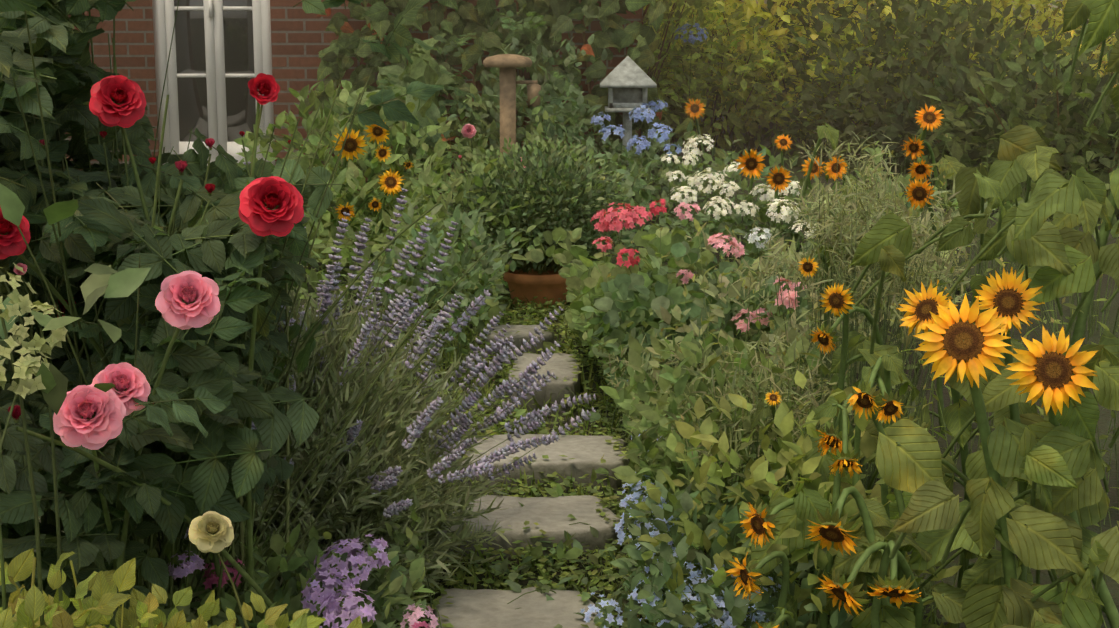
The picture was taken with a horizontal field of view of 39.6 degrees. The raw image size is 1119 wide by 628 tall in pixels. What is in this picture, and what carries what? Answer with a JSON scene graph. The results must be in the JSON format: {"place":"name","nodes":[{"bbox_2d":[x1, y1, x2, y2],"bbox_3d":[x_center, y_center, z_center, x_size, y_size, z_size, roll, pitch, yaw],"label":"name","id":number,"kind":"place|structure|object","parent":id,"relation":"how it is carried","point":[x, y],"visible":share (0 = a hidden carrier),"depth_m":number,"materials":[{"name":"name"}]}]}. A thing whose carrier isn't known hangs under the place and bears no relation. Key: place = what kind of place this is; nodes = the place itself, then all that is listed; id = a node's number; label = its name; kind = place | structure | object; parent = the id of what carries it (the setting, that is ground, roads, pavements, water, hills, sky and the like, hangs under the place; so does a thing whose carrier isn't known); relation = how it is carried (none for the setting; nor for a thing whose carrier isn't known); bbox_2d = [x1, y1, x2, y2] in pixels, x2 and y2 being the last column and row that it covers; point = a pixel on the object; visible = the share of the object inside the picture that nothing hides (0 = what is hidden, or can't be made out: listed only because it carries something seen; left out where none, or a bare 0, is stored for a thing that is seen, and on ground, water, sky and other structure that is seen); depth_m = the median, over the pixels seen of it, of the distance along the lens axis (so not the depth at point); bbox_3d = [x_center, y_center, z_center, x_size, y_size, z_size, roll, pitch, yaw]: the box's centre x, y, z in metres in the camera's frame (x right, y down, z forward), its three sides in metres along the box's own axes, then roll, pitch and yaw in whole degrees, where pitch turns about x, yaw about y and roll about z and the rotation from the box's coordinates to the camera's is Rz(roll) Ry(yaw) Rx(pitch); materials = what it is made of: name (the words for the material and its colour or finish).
{"place":"outdoors","nodes":[
{"label":"outdoors","id":0,"kind":"place"},
{"bbox_2d":[34,125,1118,627],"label":"ground","id":1,"kind":"structure","parent":0,"point":[1102,425],"depth_m":5.29,"materials":[{"name":"green plant"}]},
{"bbox_2d":[0,183,150,625],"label":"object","id":2,"kind":"object","parent":1,"relation":"on","point":[50,382],"visible":1,"depth_m":1.52,"materials":[{"name":"green plant"}]},
{"bbox_2d":[0,531,361,627],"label":"lime foliage","id":3,"kind":"object","parent":1,"relation":"on","point":[100,604],"visible":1,"depth_m":1.64,"materials":[{"name":"green plant"}]},
{"bbox_2d":[188,511,233,552],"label":"cream rose petals","id":4,"kind":"object","parent":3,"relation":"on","point":[203,541],"visible":1,"depth_m":2.15,"materials":[{"name":"beige plant"}]},
{"bbox_2d":[0,0,614,627],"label":"rose bush","id":5,"kind":"object","parent":1,"relation":"on","point":[222,396],"depth_m":2.44,"materials":[{"name":"green plant"}]},
{"bbox_2d":[0,73,525,449],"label":"roses","id":6,"kind":"object","parent":5,"relation":"attached to","point":[111,408],"visible":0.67,"depth_m":2.22,"materials":[{"name":"plant"}]},
{"bbox_2d":[39,193,592,625],"bbox_3d":[-0.634,0.176,3.417,1.251,0.881,1.120,0,10,1],"label":"lavender foliage","id":7,"kind":"object","parent":1,"relation":"on","point":[354,508],"visible":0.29,"depth_m":3.25,"materials":[{"name":"green plant"}]},
{"bbox_2d":[181,162,595,538],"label":"lavender flowers","id":8,"kind":"object","parent":7,"relation":"on","point":[386,482],"visible":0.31,"depth_m":3.36,"materials":[{"name":"purple plant"}]},
{"bbox_2d":[65,0,642,195],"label":"brick house walls","id":9,"kind":"structure","parent":1,"relation":"on","point":[296,26],"depth_m":9.85,"materials":[{"name":"brown brick"}]},
{"bbox_2d":[152,0,274,165],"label":"window frame","id":10,"kind":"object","parent":9,"relation":"in","point":[262,23],"depth_m":9.94,"materials":[{"name":"white wood"}]},
{"bbox_2d":[174,0,255,141],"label":"window glass","id":11,"kind":"object","parent":10,"relation":"attached to","point":[232,92],"depth_m":9.96,"materials":[{"name":"glass"}]},
{"bbox_2d":[284,0,667,195],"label":"ivy on house wall","id":12,"kind":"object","parent":9,"relation":"attached to","point":[357,50],"depth_m":9.67,"materials":[{"name":"green plant"}]},
{"bbox_2d":[167,23,816,627],"bbox_3d":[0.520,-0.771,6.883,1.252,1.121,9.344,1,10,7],"label":"flower clusters","id":13,"kind":"object","parent":1,"relation":"on","point":[329,597],"visible":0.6,"depth_m":5.56,"materials":[{"name":"multicoloured plant"}]},
{"bbox_2d":[483,54,540,177],"bbox_3d":[-0.291,-0.921,8.946,0.291,1.137,0.280,-9,13,-41],"label":"birdbath","id":14,"kind":"object","parent":1,"relation":"on","point":[507,114],"depth_m":8.84,"materials":[{"name":"beige stone"}]},
{"bbox_2d":[430,325,628,627],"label":"stepping stone path","id":15,"kind":"structure","parent":1,"relation":"on","point":[485,608],"depth_m":3.82,"materials":[{"name":"grey stone"}]},
{"bbox_2d":[503,265,567,308],"bbox_3d":[-0.086,-0.109,6.550,0.306,0.155,0.306,0,10,1],"label":"terracotta pot","id":16,"kind":"object","parent":1,"relation":"on","point":[550,285],"visible":0.52,"depth_m":6.44,"materials":[{"name":"brown ceramic"}]},
{"bbox_2d":[438,135,628,274],"bbox_3d":[-0.108,-0.464,6.492,0.808,0.566,0.706,0,10,1],"label":"potted shrub","id":17,"kind":"object","parent":16,"relation":"in","point":[560,196],"visible":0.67,"depth_m":6.38,"materials":[{"name":"green plant"}]},
{"bbox_2d":[352,307,743,621],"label":"path fallen leaves and petals","id":18,"kind":"object","parent":1,"relation":"on","point":[575,431],"visible":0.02,"depth_m":5.09,"materials":[{"name":"plant"}]},
{"bbox_2d":[212,267,949,627],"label":"path ground cover plants","id":19,"kind":"object","parent":1,"relation":"on","point":[610,499],"visible":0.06,"depth_m":4.22,"materials":[{"name":"green plant"}]},
{"bbox_2d":[580,430,780,627],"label":"blue flowers","id":20,"kind":"object","parent":19,"relation":"on","point":[727,618],"visible":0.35,"depth_m":3.08,"materials":[{"name":"blue plant"}]},
{"bbox_2d":[136,31,1118,627],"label":"flower bed foliage","id":21,"kind":"object","parent":1,"relation":"on","point":[654,307],"depth_m":3.73,"materials":[{"name":"green plant"}]},
{"bbox_2d":[600,56,656,204],"bbox_3d":[0.415,-1.046,9.522,0.336,1.061,0.336,0,10,1],"label":"bird feeder","id":22,"kind":"object","parent":1,"relation":"on","point":[633,76],"depth_m":9.37,"materials":[{"name":"white wood"}]},
{"bbox_2d":[303,0,1118,627],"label":"sunflower","id":23,"kind":"object","parent":1,"relation":"on","point":[1055,464],"depth_m":2.74,"materials":[{"name":"green plant"}]},
{"bbox_2d":[341,104,1072,602],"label":"sunflower centers","id":24,"kind":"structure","parent":23,"relation":"attached to","point":[1053,370],"depth_m":2.70,"materials":[{"name":"plant"}]},
{"bbox_2d":[670,0,1053,140],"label":"tree crown","id":25,"kind":"object","parent":1,"relation":"on","point":[886,13],"depth_m":12.76},
{"bbox_2d":[713,0,974,140],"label":"trunk and limbs","id":26,"kind":"object","parent":25,"relation":"attached to","point":[770,123],"depth_m":14.13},
{"bbox_2d":[643,0,1118,220],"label":"hedge shrubs","id":27,"kind":"object","parent":1,"relation":"on","point":[1102,139],"depth_m":11.30,"materials":[{"name":"green plant"}]},
{"bbox_2d":[1030,5,1110,55],"bbox_3d":[5.623,-5.279,11.589,6.838,6.775,7.690,0,10,1],"label":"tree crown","id":28,"kind":"object","parent":1,"relation":"on","point":[1032,9],"depth_m":12.48},
{"bbox_2d":[66,0,1118,256],"label":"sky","id":29,"kind":"structure","parent":0,"point":[824,67],"materials":[{"name":"grey"}]}
]}

